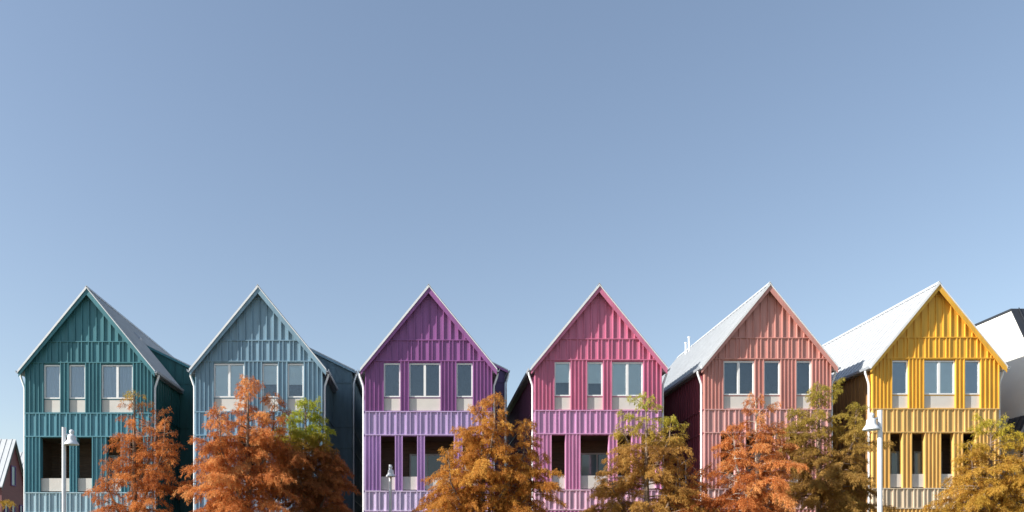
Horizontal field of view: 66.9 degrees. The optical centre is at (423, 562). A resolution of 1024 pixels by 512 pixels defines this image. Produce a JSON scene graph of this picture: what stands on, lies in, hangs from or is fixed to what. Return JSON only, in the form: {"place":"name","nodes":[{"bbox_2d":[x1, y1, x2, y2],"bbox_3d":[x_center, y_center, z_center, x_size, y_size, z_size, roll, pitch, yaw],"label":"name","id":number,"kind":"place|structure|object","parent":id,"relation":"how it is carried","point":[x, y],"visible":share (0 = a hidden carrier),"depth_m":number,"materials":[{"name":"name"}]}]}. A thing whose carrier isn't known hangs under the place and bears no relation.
{"place":"outdoors","nodes":[
{"label":"outdoors","id":0,"kind":"place"},
{"bbox_2d":[0,0,1023,451],"label":"sky","id":1,"kind":"structure","parent":0,"point":[169,160],"materials":[{"name":"blue"}]},
{"bbox_2d":[974,308,1023,511],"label":"white building","id":2,"kind":"structure","parent":0,"point":[1003,333],"depth_m":37.91,"materials":[{"name":"grey metal"}]},
{"bbox_2d":[1020,439,1023,468],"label":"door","id":3,"kind":"structure","parent":2,"relation":"in","point":[1021,453],"depth_m":37.22,"materials":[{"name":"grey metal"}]},
{"bbox_3d":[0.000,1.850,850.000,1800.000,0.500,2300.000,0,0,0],"label":"ground","id":4,"kind":"structure","parent":0,"visible":0},
{"bbox_2d":[0,499,16,508],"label":"bald cypress","id":5,"kind":"object","parent":4,"relation":"on","point":[8,502],"visible":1,"depth_m":41.31,"materials":[{"name":"orange plant"}]},
{"bbox_2d":[0,438,23,511],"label":"maroon house","id":6,"kind":"structure","parent":4,"relation":"on","point":[11,478],"depth_m":81.99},
{"bbox_2d":[4,503,8,511],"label":"window","id":7,"kind":"structure","parent":6,"relation":"in","point":[6,509],"depth_m":80.88,"materials":[{"name":"grey glass"}]},
{"bbox_2d":[11,465,15,485],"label":"window","id":8,"kind":"structure","parent":6,"relation":"in","point":[13,468],"depth_m":82.26,"materials":[{"name":"grey glass"}]},
{"bbox_2d":[11,503,15,511],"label":"window","id":9,"kind":"structure","parent":6,"relation":"in","point":[12,510],"depth_m":82.26,"materials":[{"name":"grey glass"}]},
{"bbox_2d":[19,452,23,468],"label":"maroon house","id":10,"kind":"structure","parent":4,"relation":"on","point":[22,456],"depth_m":98.04,"materials":[{"name":"white metal"}]},
{"bbox_2d":[62,427,78,511],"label":"street lamp","id":11,"kind":"object","parent":4,"relation":"on","point":[71,439],"visible":1,"depth_m":23.85,"materials":[{"name":"metal"}]},
{"bbox_2d":[15,285,194,511],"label":"gabled house","id":12,"kind":"structure","parent":4,"relation":"on","point":[93,357],"depth_m":36.00,"materials":[{"name":"teal"}]},
{"bbox_2d":[44,365,59,398],"bbox_3d":[-17.433,-8.481,36.096,0.779,1.588,0.131,0,0,0],"label":"window","id":13,"kind":"structure","parent":12,"relation":"in","point":[51,372],"depth_m":36.11,"materials":[{"name":"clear glass"}]},
{"bbox_2d":[69,365,84,398],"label":"window","id":14,"kind":"structure","parent":12,"relation":"in","point":[76,372],"depth_m":36.12,"materials":[{"name":"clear glass"}]},
{"bbox_2d":[109,455,120,491],"bbox_3d":[-15.147,-4.312,38.067,0.926,2.000,0.055,0,0,0],"label":"sliding door","id":15,"kind":"structure","parent":12,"relation":"in","point":[110,456],"depth_m":38.07,"materials":[{"name":"grey glass"}]},
{"bbox_2d":[102,365,132,398],"bbox_3d":[-14.381,-8.481,36.096,1.482,1.588,0.131,0,0,0],"label":"window","id":16,"kind":"structure","parent":12,"relation":"in","point":[117,380],"depth_m":36.12,"materials":[{"name":"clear glass"}]},
{"bbox_2d":[83,390,186,511],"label":"bald cypress","id":17,"kind":"object","parent":4,"relation":"on","point":[142,479],"visible":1,"depth_m":30.19,"materials":[{"name":"orange plant"}]},
{"bbox_2d":[170,373,314,511],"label":"bald cypress","id":18,"kind":"object","parent":4,"relation":"on","point":[223,473],"visible":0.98,"depth_m":29.05,"materials":[{"name":"orange plant"}]},
{"bbox_2d":[187,284,361,511],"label":"gabled house","id":19,"kind":"structure","parent":4,"relation":"on","point":[257,337],"depth_m":36.00,"materials":[{"name":"blue wood"}]},
{"bbox_2d":[214,364,243,397],"bbox_3d":[-9.135,-8.541,36.073,1.439,1.588,0.086,0,0,0],"label":"window","id":20,"kind":"structure","parent":19,"relation":"in","point":[226,376],"depth_m":36.10,"materials":[{"name":"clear glass"}]},
{"bbox_2d":[262,364,277,397],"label":"window","id":21,"kind":"structure","parent":19,"relation":"in","point":[269,372],"depth_m":36.10,"materials":[{"name":"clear glass"}]},
{"bbox_2d":[288,364,303,397],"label":"window","id":22,"kind":"structure","parent":19,"relation":"in","point":[295,371],"depth_m":36.10,"materials":[{"name":"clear glass"}]},
{"bbox_2d":[251,396,360,511],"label":"bald cypress","id":23,"kind":"object","parent":4,"relation":"on","point":[315,491],"visible":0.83,"depth_m":31.13,"materials":[{"name":"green plant"}]},
{"bbox_2d":[386,465,395,511],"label":"street lamp","id":24,"kind":"object","parent":4,"relation":"on","point":[390,474],"visible":1,"depth_m":32.99,"materials":[{"name":"metal"}]},
{"bbox_2d":[358,284,509,511],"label":"gabled house","id":25,"kind":"structure","parent":4,"relation":"on","point":[429,371],"depth_m":36.00,"materials":[{"name":"purple"}]},
{"bbox_2d":[384,363,399,396],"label":"window","id":26,"kind":"structure","parent":25,"relation":"in","point":[391,370],"depth_m":36.24,"materials":[{"name":"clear glass"}]},
{"bbox_2d":[409,363,439,396],"bbox_3d":[0.038,-8.556,36.140,1.469,1.587,0.220,0,0,0],"label":"window","id":27,"kind":"structure","parent":25,"relation":"in","point":[424,378],"depth_m":36.24,"materials":[{"name":"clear glass"}]},
{"bbox_2d":[410,454,444,490],"bbox_3d":[0.172,-4.387,38.067,1.773,2.000,0.055,0,0,0],"label":"sliding door","id":28,"kind":"structure","parent":25,"relation":"in","point":[432,465],"depth_m":38.07,"materials":[{"name":"grey glass"}]},
{"bbox_2d":[456,363,472,396],"bbox_3d":[1.901,-8.556,36.140,0.766,1.587,0.220,0,0,0],"label":"window","id":29,"kind":"structure","parent":25,"relation":"in","point":[464,371],"depth_m":36.24,"materials":[{"name":"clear glass"}]},
{"bbox_2d":[411,391,567,511],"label":"bald cypress","id":30,"kind":"object","parent":4,"relation":"on","point":[473,460],"visible":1,"depth_m":28.95,"materials":[{"name":"orange plant"}]},
{"bbox_2d":[507,282,669,511],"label":"gabled house","id":31,"kind":"structure","parent":4,"relation":"on","point":[597,362],"depth_m":36.00,"materials":[{"name":"pink wood"}]},
{"bbox_2d":[555,362,569,395],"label":"window","id":32,"kind":"structure","parent":31,"relation":"in","point":[562,369],"depth_m":36.10,"materials":[{"name":"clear glass"}]},
{"bbox_2d":[580,453,607,475],"bbox_3d":[8.572,-4.438,38.067,1.640,2.000,0.055,0,0,0],"label":"sliding door","id":33,"kind":"structure","parent":31,"relation":"in","point":[590,463],"depth_m":38.07,"materials":[{"name":"grey"}]},
{"bbox_2d":[587,362,602,395],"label":"window","id":34,"kind":"structure","parent":31,"relation":"in","point":[594,369],"depth_m":36.10,"materials":[{"name":"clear glass"}]},
{"bbox_2d":[612,362,642,395],"bbox_3d":[9.538,-8.606,36.073,1.469,1.588,0.086,0,0,0],"label":"window","id":35,"kind":"structure","parent":31,"relation":"in","point":[627,377],"depth_m":36.10,"materials":[{"name":"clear glass"}]},
{"bbox_2d":[579,391,719,511],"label":"bald cypress","id":36,"kind":"object","parent":4,"relation":"on","point":[642,469],"visible":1,"depth_m":30.30,"materials":[{"name":"brown plant"}]},
{"bbox_2d":[670,391,808,511],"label":"bald cypress","id":37,"kind":"object","parent":4,"relation":"on","point":[755,484],"visible":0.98,"depth_m":29.23,"materials":[{"name":"orange plant"}]},
{"bbox_2d":[662,282,840,511],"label":"gabled house","id":38,"kind":"structure","parent":4,"relation":"on","point":[766,344],"depth_m":36.00,"materials":[{"name":"pink wood"}]},
{"bbox_2d":[679,460,685,487],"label":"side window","id":39,"kind":"structure","parent":38,"relation":"in","point":[685,460],"depth_m":38.67,"materials":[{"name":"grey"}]},
{"bbox_2d":[724,361,753,394],"bbox_3d":[14.756,-8.656,36.140,1.457,1.588,0.220,0,0,0],"label":"window","id":40,"kind":"structure","parent":38,"relation":"in","point":[738,375],"depth_m":36.24,"materials":[{"name":"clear glass"}]},
{"bbox_2d":[747,452,764,471],"bbox_3d":[16.801,-4.488,38.067,1.587,2.000,0.055,0,0,0],"label":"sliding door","id":41,"kind":"structure","parent":38,"relation":"in","point":[749,470],"depth_m":38.07,"materials":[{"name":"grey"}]},
{"bbox_2d":[764,361,779,394],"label":"window","id":42,"kind":"structure","parent":38,"relation":"in","point":[771,368],"depth_m":36.24,"materials":[{"name":"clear glass"}]},
{"bbox_2d":[796,361,810,394],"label":"window","id":43,"kind":"structure","parent":38,"relation":"in","point":[803,368],"depth_m":36.24,"materials":[{"name":"clear glass"}]},
{"bbox_2d":[763,377,899,511],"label":"bald cypress","id":44,"kind":"object","parent":4,"relation":"on","point":[832,474],"visible":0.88,"depth_m":31.54,"materials":[{"name":"brown plant"}]},
{"bbox_2d":[862,410,882,511],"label":"street lamp","id":45,"kind":"object","parent":4,"relation":"on","point":[872,424],"visible":1,"depth_m":21.18,"materials":[{"name":"metal"}]},
{"bbox_2d":[822,281,1010,511],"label":"gabled house","id":46,"kind":"structure","parent":4,"relation":"on","point":[923,369],"depth_m":36.00,"materials":[{"name":"yellow wood"}]},
{"bbox_2d":[890,451,898,487],"bbox_3d":[23.521,-4.512,38.067,0.847,2.000,0.055,0,0,0],"label":"sliding door","id":47,"kind":"structure","parent":46,"relation":"in","point":[894,457],"depth_m":38.07,"materials":[{"name":"grey glass"}]},
{"bbox_2d":[892,361,907,394],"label":"window","id":48,"kind":"structure","parent":46,"relation":"in","point":[899,368],"depth_m":36.10,"materials":[{"name":"clear glass"}]},
{"bbox_2d":[913,451,941,487],"bbox_3d":[24.963,-4.512,38.067,1.402,2.000,0.055,0,0,0],"label":"sliding door","id":49,"kind":"structure","parent":46,"relation":"in","point":[916,454],"depth_m":38.07,"materials":[{"name":"grey"}]},
{"bbox_2d":[924,361,954,394],"bbox_3d":[24.162,-8.681,36.073,1.469,1.587,0.086,0,0,0],"label":"window","id":50,"kind":"structure","parent":46,"relation":"in","point":[939,376],"depth_m":36.10,"materials":[{"name":"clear glass"}]},
{"bbox_2d":[965,361,979,394],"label":"window","id":51,"kind":"structure","parent":46,"relation":"in","point":[972,368],"depth_m":36.10,"materials":[{"name":"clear glass"}]},
{"bbox_2d":[921,412,1023,511],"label":"bald cypress","id":52,"kind":"object","parent":4,"relation":"on","point":[991,497],"visible":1,"depth_m":29.66,"materials":[{"name":"orange plant"}]}
]}

